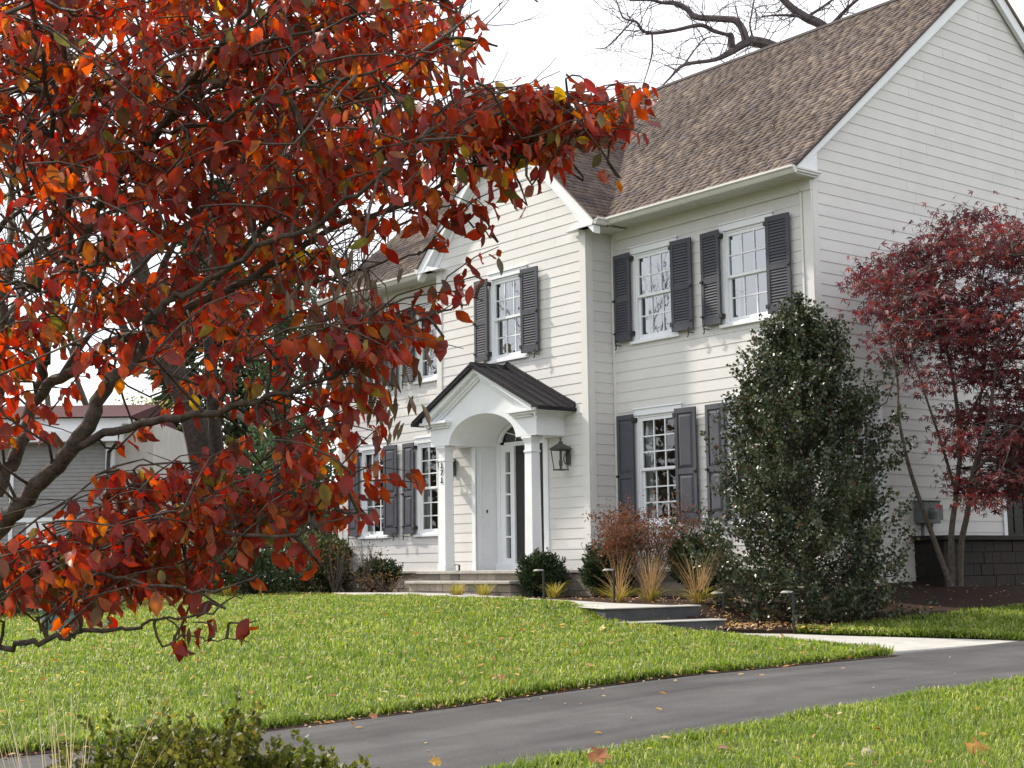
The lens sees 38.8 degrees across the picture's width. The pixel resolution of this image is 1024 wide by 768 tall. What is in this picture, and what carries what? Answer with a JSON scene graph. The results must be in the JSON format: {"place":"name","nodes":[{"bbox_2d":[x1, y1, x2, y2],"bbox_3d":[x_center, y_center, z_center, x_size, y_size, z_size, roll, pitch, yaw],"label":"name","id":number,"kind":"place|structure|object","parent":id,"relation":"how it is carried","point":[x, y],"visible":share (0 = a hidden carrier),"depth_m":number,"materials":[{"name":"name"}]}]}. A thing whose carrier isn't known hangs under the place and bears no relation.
{"place":"outdoors","nodes":[
{"label":"outdoors","id":0,"kind":"place"},
{"bbox_2d":[0,583,987,752],"bbox_3d":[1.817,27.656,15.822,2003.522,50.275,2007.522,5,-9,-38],"label":"ground","id":1,"kind":"structure","parent":0,"point":[765,633],"depth_m":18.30,"materials":[{"name":"green plant"}]},
{"bbox_2d":[0,193,56,310],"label":"bare tree","id":2,"kind":"object","parent":1,"relation":"on","point":[16,248],"visible":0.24,"depth_m":57.85,"materials":[{"name":"grey plant"}]},
{"bbox_2d":[39,607,78,632],"bbox_3d":[-5.790,3.075,18.678,0.560,0.390,0.560,5,-9,-38],"label":"planter pot","id":3,"kind":"object","parent":1,"relation":"on","point":[71,617],"visible":0.13,"depth_m":18.48,"materials":[{"name":"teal ceramic"}]},
{"bbox_2d":[5,234,112,405],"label":"bare tree","id":4,"kind":"object","parent":1,"relation":"on","point":[84,400],"visible":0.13,"depth_m":63.72,"materials":[{"name":"grey plant"}]},
{"bbox_2d":[0,404,193,586],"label":"neighbour house","id":5,"kind":"structure","parent":1,"relation":"on","point":[85,465],"depth_m":43.37,"materials":[{"name":"paint"}]},
{"bbox_2d":[17,517,77,542],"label":"garage door","id":6,"kind":"structure","parent":5,"relation":"in","point":[26,520],"depth_m":43.12,"materials":[{"name":"white paint"}]},
{"bbox_2d":[2,588,324,613],"bbox_3d":[-9.249,4.799,31.456,15.000,0.435,14.750,5,-9,-38],"label":"planting bed","id":7,"kind":"object","parent":1,"relation":"on","point":[196,593],"visible":0.01,"depth_m":31.77,"materials":[{"name":"brown soil"}]},
{"bbox_2d":[0,555,73,616],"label":"garden bush","id":8,"kind":"object","parent":7,"relation":"on","point":[18,610],"visible":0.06,"depth_m":23.60,"materials":[{"name":"green plant"}]},
{"bbox_2d":[55,522,146,602],"bbox_3d":[-7.347,3.072,25.118,1.863,1.747,2.770,2,-8,-22],"label":"garden bush","id":9,"kind":"object","parent":7,"relation":"on","point":[120,593],"visible":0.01,"depth_m":24.59,"materials":[{"name":"green plant"}]},
{"bbox_2d":[14,53,353,538],"bbox_3d":[-7.791,-2.347,36.709,9.124,15.293,7.797,5,-9,-38],"label":"leaning tree","id":10,"kind":"object","parent":7,"relation":"on","point":[196,441],"visible":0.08,"depth_m":36.79,"materials":[{"name":"brown plant"}]},
{"bbox_2d":[109,522,258,596],"bbox_3d":[-6.459,3.349,27.973,3.029,1.654,3.249,5,-9,-38],"label":"garden bush","id":11,"kind":"object","parent":7,"relation":"on","point":[192,543],"visible":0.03,"depth_m":27.91,"materials":[{"name":"green plant"}]},
{"bbox_2d":[14,38,421,568],"bbox_3d":[-7.007,-1.550,37.367,12.048,13.835,10.465,5,-9,-38],"label":"thin tree","id":12,"kind":"object","parent":7,"relation":"on","point":[215,429],"visible":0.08,"depth_m":37.93,"materials":[{"name":"brown plant"}]},
{"bbox_2d":[179,536,276,594],"bbox_3d":[-5.899,3.769,30.181,2.199,1.338,2.186,5,-9,-38],"label":"garden bush","id":13,"kind":"object","parent":7,"relation":"on","point":[232,569],"visible":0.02,"depth_m":29.92,"materials":[{"name":"green plant"}]},
{"bbox_2d":[223,405,337,588],"bbox_3d":[-5.692,2.867,36.598,3.541,4.820,3.180,-4,-8,25],"label":"rhododendron","id":14,"kind":"object","parent":7,"relation":"on","point":[314,485],"visible":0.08,"depth_m":36.48,"materials":[{"name":"green plant"}]},
{"bbox_2d":[266,528,348,592],"bbox_3d":[-4.533,3.799,31.034,2.125,1.470,1.556,0,-7,-8],"label":"garden bush","id":15,"kind":"object","parent":7,"relation":"on","point":[303,587],"visible":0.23,"depth_m":30.80,"materials":[{"name":"green plant"}]},
{"bbox_2d":[294,535,353,592],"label":"garden bush","id":16,"kind":"object","parent":7,"relation":"on","point":[337,540],"visible":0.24,"depth_m":31.28,"materials":[{"name":"green plant"}]},
{"bbox_2d":[186,0,574,590],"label":"tall tree","id":17,"kind":"object","parent":7,"relation":"on","point":[277,339],"visible":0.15,"depth_m":33.87,"materials":[{"name":"brown plant"}]},
{"bbox_2d":[113,390,228,437],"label":"yellow tree","id":18,"kind":"object","parent":1,"relation":"on","point":[133,401],"visible":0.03,"depth_m":58.94,"materials":[{"name":"grey plant"}]},
{"bbox_2d":[143,367,263,448],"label":"yellow tree","id":19,"kind":"object","parent":1,"relation":"on","point":[201,399],"depth_m":65.08,"materials":[{"name":"grey plant"}]},
{"bbox_2d":[143,179,290,568],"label":"spruce","id":20,"kind":"object","parent":1,"relation":"on","point":[234,430],"visible":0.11,"depth_m":59.90,"materials":[{"name":"green plant"}]},
{"bbox_2d":[214,583,241,596],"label":"gold tuft","id":21,"kind":"object","parent":1,"relation":"on","point":[225,592],"visible":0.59,"depth_m":26.42,"materials":[{"name":"yellow plant"}]},
{"bbox_2d":[73,206,407,538],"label":"bare tree","id":22,"kind":"object","parent":1,"relation":"on","point":[240,416],"visible":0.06,"depth_m":56.79,"materials":[{"name":"grey plant"}]},
{"bbox_2d":[189,545,313,594],"bbox_3d":[-4.893,3.527,27.518,2.598,1.117,2.023,5,-9,-38],"label":"garden bush","id":23,"kind":"object","parent":1,"relation":"on","point":[264,565],"visible":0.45,"depth_m":27.19,"materials":[{"name":"green plant"}]},
{"bbox_2d":[224,430,333,508],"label":"yellow tree","id":24,"kind":"object","parent":1,"relation":"on","point":[258,456],"depth_m":59.96,"materials":[{"name":"grey plant"}]},
{"bbox_2d":[249,243,369,412],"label":"bare tree","id":25,"kind":"object","parent":1,"relation":"on","point":[328,402],"visible":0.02,"depth_m":67.74,"materials":[{"name":"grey plant"}]},
{"bbox_2d":[333,592,605,603],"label":"walkway","id":26,"kind":"structure","parent":1,"relation":"on","point":[477,595],"depth_m":25.05,"materials":[{"name":"concrete"}]},
{"bbox_2d":[444,581,467,594],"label":"tuft","id":27,"kind":"object","parent":26,"relation":"on","point":[455,591],"visible":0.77,"depth_m":24.65,"materials":[{"name":"yellow plant"}]},
{"bbox_2d":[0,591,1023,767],"bbox_3d":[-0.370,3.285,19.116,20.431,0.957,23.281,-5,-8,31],"label":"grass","id":28,"kind":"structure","parent":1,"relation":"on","point":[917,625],"depth_m":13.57,"materials":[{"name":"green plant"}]},
{"bbox_2d":[533,569,544,598],"bbox_3d":[0.407,3.066,22.036,0.169,0.520,0.100,2,-7,-18],"label":"path light","id":29,"kind":"object","parent":1,"relation":"on","point":[543,575],"visible":0.94,"depth_m":22.02,"materials":[{"name":"black metal"}]},
{"bbox_2d":[587,606,698,621],"bbox_3d":[1.609,3.070,18.756,1.630,0.380,0.930,5,-9,-38],"label":"walkway riser","id":30,"kind":"object","parent":1,"relation":"on","point":[650,613],"visible":0.23,"depth_m":18.39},
{"bbox_2d":[574,603,700,608],"bbox_3d":[1.344,2.920,19.125,1.748,0.014,1.860,5,-9,-38],"label":"walkway landing","id":31,"kind":"object","parent":30,"relation":"on","point":[615,606],"visible":0.84,"depth_m":18.77,"materials":[{"name":"stone"}]},
{"bbox_2d":[298,581,1023,632],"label":"planting bed","id":32,"kind":"object","parent":1,"relation":"on","point":[971,598],"visible":0.3,"depth_m":20.72,"materials":[{"name":"brown soil"}]},
{"bbox_2d":[313,538,353,592],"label":"dry perennial","id":33,"kind":"object","parent":32,"relation":"on","point":[335,587],"visible":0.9,"depth_m":30.31,"materials":[{"name":"brown plant"}]},
{"bbox_2d":[345,531,388,591],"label":"dry perennial","id":34,"kind":"object","parent":32,"relation":"on","point":[363,589],"visible":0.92,"depth_m":28.86,"materials":[{"name":"brown plant"}]},
{"bbox_2d":[355,552,403,591],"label":"yew bush","id":35,"kind":"object","parent":32,"relation":"on","point":[391,567],"visible":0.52,"depth_m":29.16,"materials":[{"name":"green plant"}]},
{"bbox_2d":[358,571,414,591],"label":"dry perennial","id":36,"kind":"object","parent":32,"relation":"on","point":[381,584],"visible":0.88,"depth_m":27.73,"materials":[{"name":"brown plant"}]},
{"bbox_2d":[450,564,459,580],"bbox_3d":[-1.018,3.537,26.083,0.169,0.620,0.100,2,-7,-18],"label":"path light","id":37,"kind":"object","parent":32,"relation":"on","point":[458,570],"visible":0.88,"depth_m":26.08,"materials":[{"name":"black metal"}]},
{"bbox_2d":[469,581,496,595],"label":"tuft","id":38,"kind":"object","parent":32,"relation":"on","point":[482,590],"visible":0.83,"depth_m":24.34,"materials":[{"name":"yellow plant"}]},
{"bbox_2d":[515,547,571,597],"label":"yew bush","id":39,"kind":"object","parent":32,"relation":"on","point":[530,581],"visible":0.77,"depth_m":24.16,"materials":[{"name":"green plant"}]},
{"bbox_2d":[542,580,565,597],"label":"tuft","id":40,"kind":"object","parent":32,"relation":"on","point":[552,592],"visible":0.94,"depth_m":23.53,"materials":[{"name":"yellow plant"}]},
{"bbox_2d":[576,550,638,601],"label":"ornamental grass","id":41,"kind":"object","parent":32,"relation":"on","point":[620,593],"depth_m":20.79,"materials":[{"name":"plant"}]},
{"bbox_2d":[577,538,640,596],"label":"yew bush","id":42,"kind":"object","parent":32,"relation":"on","point":[589,568],"visible":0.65,"depth_m":23.70,"materials":[{"name":"green plant"}]},
{"bbox_2d":[603,569,615,602],"bbox_3d":[1.359,2.854,20.436,0.169,0.520,0.100,2,-7,-18],"label":"path light","id":43,"kind":"object","parent":32,"relation":"on","point":[614,594],"visible":0.93,"depth_m":20.41,"materials":[{"name":"black metal"}]},
{"bbox_2d":[581,486,708,597],"bbox_3d":[2.165,2.480,22.718,2.217,1.719,1.987,-4,-8,27],"label":"hydrangea","id":44,"kind":"object","parent":32,"relation":"on","point":[620,538],"visible":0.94,"depth_m":22.63,"materials":[{"name":"brown plant"}]},
{"bbox_2d":[658,543,737,602],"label":"ornamental grass","id":45,"kind":"object","parent":32,"relation":"on","point":[696,597],"depth_m":19.49,"materials":[{"name":"plant"}]},
{"bbox_2d":[663,520,733,594],"bbox_3d":[2.832,2.715,22.426,1.041,1.263,1.429,5,-9,-38],"label":"yew bush","id":46,"kind":"object","parent":32,"relation":"on","point":[677,558],"visible":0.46,"depth_m":22.11,"materials":[{"name":"green plant"}]},
{"bbox_2d":[711,591,724,614],"bbox_3d":[2.711,2.910,19.166,0.169,0.350,0.100,2,-7,-18],"label":"path light","id":47,"kind":"object","parent":32,"relation":"on","point":[723,600],"visible":0.97,"depth_m":19.15,"materials":[{"name":"black metal"}]},
{"bbox_2d":[665,290,937,626],"bbox_3d":[4.043,1.273,19.946,3.512,5.163,3.288,5,-9,-38],"label":"holly tree","id":48,"kind":"object","parent":32,"relation":"on","point":[798,344],"visible":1,"depth_m":19.41,"materials":[{"name":"green plant"}]},
{"bbox_2d":[835,190,1023,586],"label":"red maple","id":49,"kind":"object","parent":32,"relation":"on","point":[997,249],"visible":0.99,"depth_m":20.82,"materials":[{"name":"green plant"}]},
{"bbox_2d":[317,0,1023,596],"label":"house","id":50,"kind":"structure","parent":1,"relation":"on","point":[605,336],"depth_m":25.03,"materials":[{"name":"beige paint"}]},
{"bbox_2d":[358,442,399,538],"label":"window","id":51,"kind":"structure","parent":50,"relation":"in","point":[368,451],"depth_m":31.33,"materials":[{"name":"white paint"}]},
{"bbox_2d":[367,311,428,396],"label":"window","id":52,"kind":"structure","parent":50,"relation":"in","point":[368,380],"depth_m":31.65,"materials":[{"name":"white paint"}]},
{"bbox_2d":[413,300,436,395],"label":"window","id":53,"kind":"structure","parent":50,"relation":"in","point":[429,374],"depth_m":30.05,"materials":[{"name":"white glass"}]},
{"bbox_2d":[413,436,437,536],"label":"window","id":54,"kind":"structure","parent":50,"relation":"in","point":[426,505],"depth_m":29.73,"materials":[{"name":"white paint"}]},
{"bbox_2d":[436,459,456,480],"bbox_3d":[-1.232,1.555,27.673,0.333,0.570,0.305,5,-9,-38],"label":"wall lantern","id":55,"kind":"object","parent":50,"relation":"attached to","point":[454,467],"depth_m":27.68,"materials":[{"name":"brown metal"}]},
{"bbox_2d":[487,264,528,363],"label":"window","id":56,"kind":"structure","parent":50,"relation":"in","point":[504,290],"depth_m":27.13,"materials":[{"name":"white glass"}]},
{"bbox_2d":[516,443,543,562],"bbox_3d":[0.318,2.187,26.679,0.124,2.170,0.840,5,-9,-38],"label":"door","id":57,"kind":"structure","parent":50,"relation":"in","point":[520,454],"depth_m":26.88,"materials":[{"name":"black paint"}]},
{"bbox_2d":[548,438,571,470],"bbox_3d":[0.848,1.206,25.083,0.333,0.570,0.305,5,-9,-38],"label":"wall lantern","id":58,"kind":"object","parent":50,"relation":"attached to","point":[560,446],"depth_m":25.05,"materials":[{"name":"brown metal"}]},
{"bbox_2d":[628,236,680,344],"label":"window","id":59,"kind":"structure","parent":50,"relation":"in","point":[650,266],"depth_m":25.03,"materials":[{"name":"white glass"}]},
{"bbox_2d":[632,402,685,527],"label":"window","id":60,"kind":"structure","parent":50,"relation":"in","point":[654,428],"depth_m":24.69,"materials":[{"name":"white paint"}]},
{"bbox_2d":[717,211,776,328],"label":"window","id":61,"kind":"structure","parent":50,"relation":"in","point":[742,244],"depth_m":23.41,"materials":[{"name":"white glass"}]},
{"bbox_2d":[722,395,773,524],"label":"window","id":62,"kind":"structure","parent":50,"relation":"in","point":[726,415],"depth_m":23.06,"materials":[{"name":"white paint"}]},
{"bbox_2d":[835,387,890,521],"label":"window","id":63,"kind":"structure","parent":50,"relation":"in","point":[880,412],"depth_m":22.53,"materials":[{"name":"white paint"}]},
{"bbox_2d":[913,500,942,535],"bbox_3d":[6.638,2.517,22.886,0.620,1.375,0.265,5,-9,-38],"label":"utility meter","id":64,"kind":"object","parent":50,"relation":"attached to","point":[935,516],"visible":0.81,"depth_m":22.84,"materials":[{"name":"grey paint"}]},
{"bbox_2d":[975,240,1018,346],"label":"window","id":65,"kind":"structure","parent":50,"relation":"in","point":[997,277],"depth_m":25.25,"materials":[{"name":"white paint"}]},
{"bbox_2d":[998,408,1023,534],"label":"side door","id":66,"kind":"structure","parent":50,"relation":"in","point":[1013,519],"depth_m":24.64,"materials":[{"name":"white paint"}]},
{"bbox_2d":[633,620,723,632],"bbox_3d":[1.918,3.190,18.369,1.850,0.380,0.890,5,-9,-38],"label":"walkway riser","id":67,"kind":"object","parent":1,"relation":"on","point":[696,625],"visible":0.14,"depth_m":18.25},
{"bbox_2d":[610,618,726,623],"bbox_3d":[1.924,2.992,18.382,1.948,0.014,0.919,5,-9,-38],"label":"walkway step","id":68,"kind":"object","parent":67,"relation":"on","point":[682,620],"visible":0.58,"depth_m":18.21,"materials":[{"name":"concrete"}]},
{"bbox_2d":[562,0,863,91],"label":"bare oak","id":69,"kind":"object","parent":1,"relation":"on","point":[751,40],"visible":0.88,"depth_m":40.48,"materials":[{"name":"brown plant"}]},
{"bbox_2d":[780,591,795,633],"bbox_3d":[3.477,2.879,18.358,0.169,0.540,0.100,2,-7,-18],"label":"path light","id":70,"kind":"object","parent":1,"relation":"on","point":[793,613],"visible":1,"depth_m":18.34,"materials":[{"name":"black metal"}]},
{"bbox_2d":[740,633,1019,654],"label":"walkway","id":71,"kind":"structure","parent":1,"relation":"on","point":[902,645],"depth_m":17.01,"materials":[{"name":"concrete"}]},
{"bbox_2d":[0,641,1023,767],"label":"driveway","id":72,"kind":"structure","parent":0,"point":[477,735],"depth_m":10.96,"materials":[{"name":"grey asphalt"}]},
{"bbox_2d":[428,755,440,766],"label":"fallen leaf","id":73,"kind":"object","parent":72,"relation":"on","point":[434,761],"visible":1,"depth_m":8.67,"materials":[{"name":"yellow plant"}]},
{"bbox_2d":[0,655,896,756],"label":"soil edge","id":74,"kind":"object","parent":72,"relation":"on","point":[356,718],"visible":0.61,"depth_m":11.85,"materials":[{"name":"brown soil"}]},
{"bbox_2d":[0,0,1023,527],"label":"sky","id":75,"kind":"structure","parent":0,"point":[532,45],"materials":[{"name":"white"}]},
{"bbox_2d":[615,548,673,601],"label":"ornamental grass","id":76,"kind":"object","parent":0,"point":[650,594],"depth_m":20.44,"materials":[{"name":"plant"}]},
{"bbox_2d":[535,685,1023,767],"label":"lawn","id":77,"kind":"structure","parent":0,"point":[796,766],"depth_m":8.68,"materials":[{"name":"green plant"}]},
{"bbox_2d":[0,632,240,767],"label":"pale grass clump","id":78,"kind":"object","parent":77,"relation":"on","point":[65,736],"visible":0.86,"depth_m":5.13,"materials":[{"name":"beige plant"}]},
{"bbox_2d":[45,692,214,767],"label":"box shrub","id":79,"kind":"object","parent":77,"relation":"on","point":[101,759],"visible":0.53,"depth_m":5.33,"materials":[{"name":"green plant"}]},
{"bbox_2d":[122,682,283,767],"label":"box shrub","id":80,"kind":"object","parent":77,"relation":"on","point":[239,752],"visible":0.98,"depth_m":5.19,"materials":[{"name":"green plant"}]},
{"bbox_2d":[242,725,335,767],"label":"box shrub","id":81,"kind":"object","parent":77,"relation":"on","point":[304,755],"visible":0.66,"depth_m":5.39,"materials":[{"name":"green plant"}]},
{"bbox_2d":[0,0,660,661],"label":"dogwood tree","id":82,"kind":"object","parent":77,"relation":"on","point":[554,128],"visible":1,"depth_m":4.33,"materials":[{"name":"red plant"}]},
{"bbox_2d":[293,744,379,767],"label":"box shrub","id":83,"kind":"object","parent":77,"relation":"on","point":[362,760],"visible":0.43,"depth_m":5.79,"materials":[{"name":"green plant"}]},
{"bbox_2d":[0,581,1023,766],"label":"fallen leaves","id":84,"kind":"object","parent":77,"relation":"on","point":[589,664],"depth_m":15.35,"materials":[{"name":"brown plant"}]},
{"bbox_2d":[587,745,610,763],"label":"fallen leaf","id":85,"kind":"object","parent":77,"relation":"on","point":[597,754],"visible":1,"depth_m":8.44,"materials":[{"name":"orange plant"}]},
{"bbox_2d":[718,743,729,748],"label":"fallen leaf","id":86,"kind":"object","parent":77,"relation":"on","point":[723,746],"visible":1,"depth_m":8.73,"materials":[{"name":"plant"}]},
{"bbox_2d":[861,745,874,756],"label":"fallen leaf","id":87,"kind":"object","parent":77,"relation":"on","point":[868,748],"visible":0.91,"depth_m":8.50,"materials":[{"name":"beige plant"}]},
{"bbox_2d":[801,606,1023,640],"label":"lawn","id":88,"kind":"structure","parent":0,"point":[936,625],"depth_m":18.01,"materials":[{"name":"green plant"}]}
]}

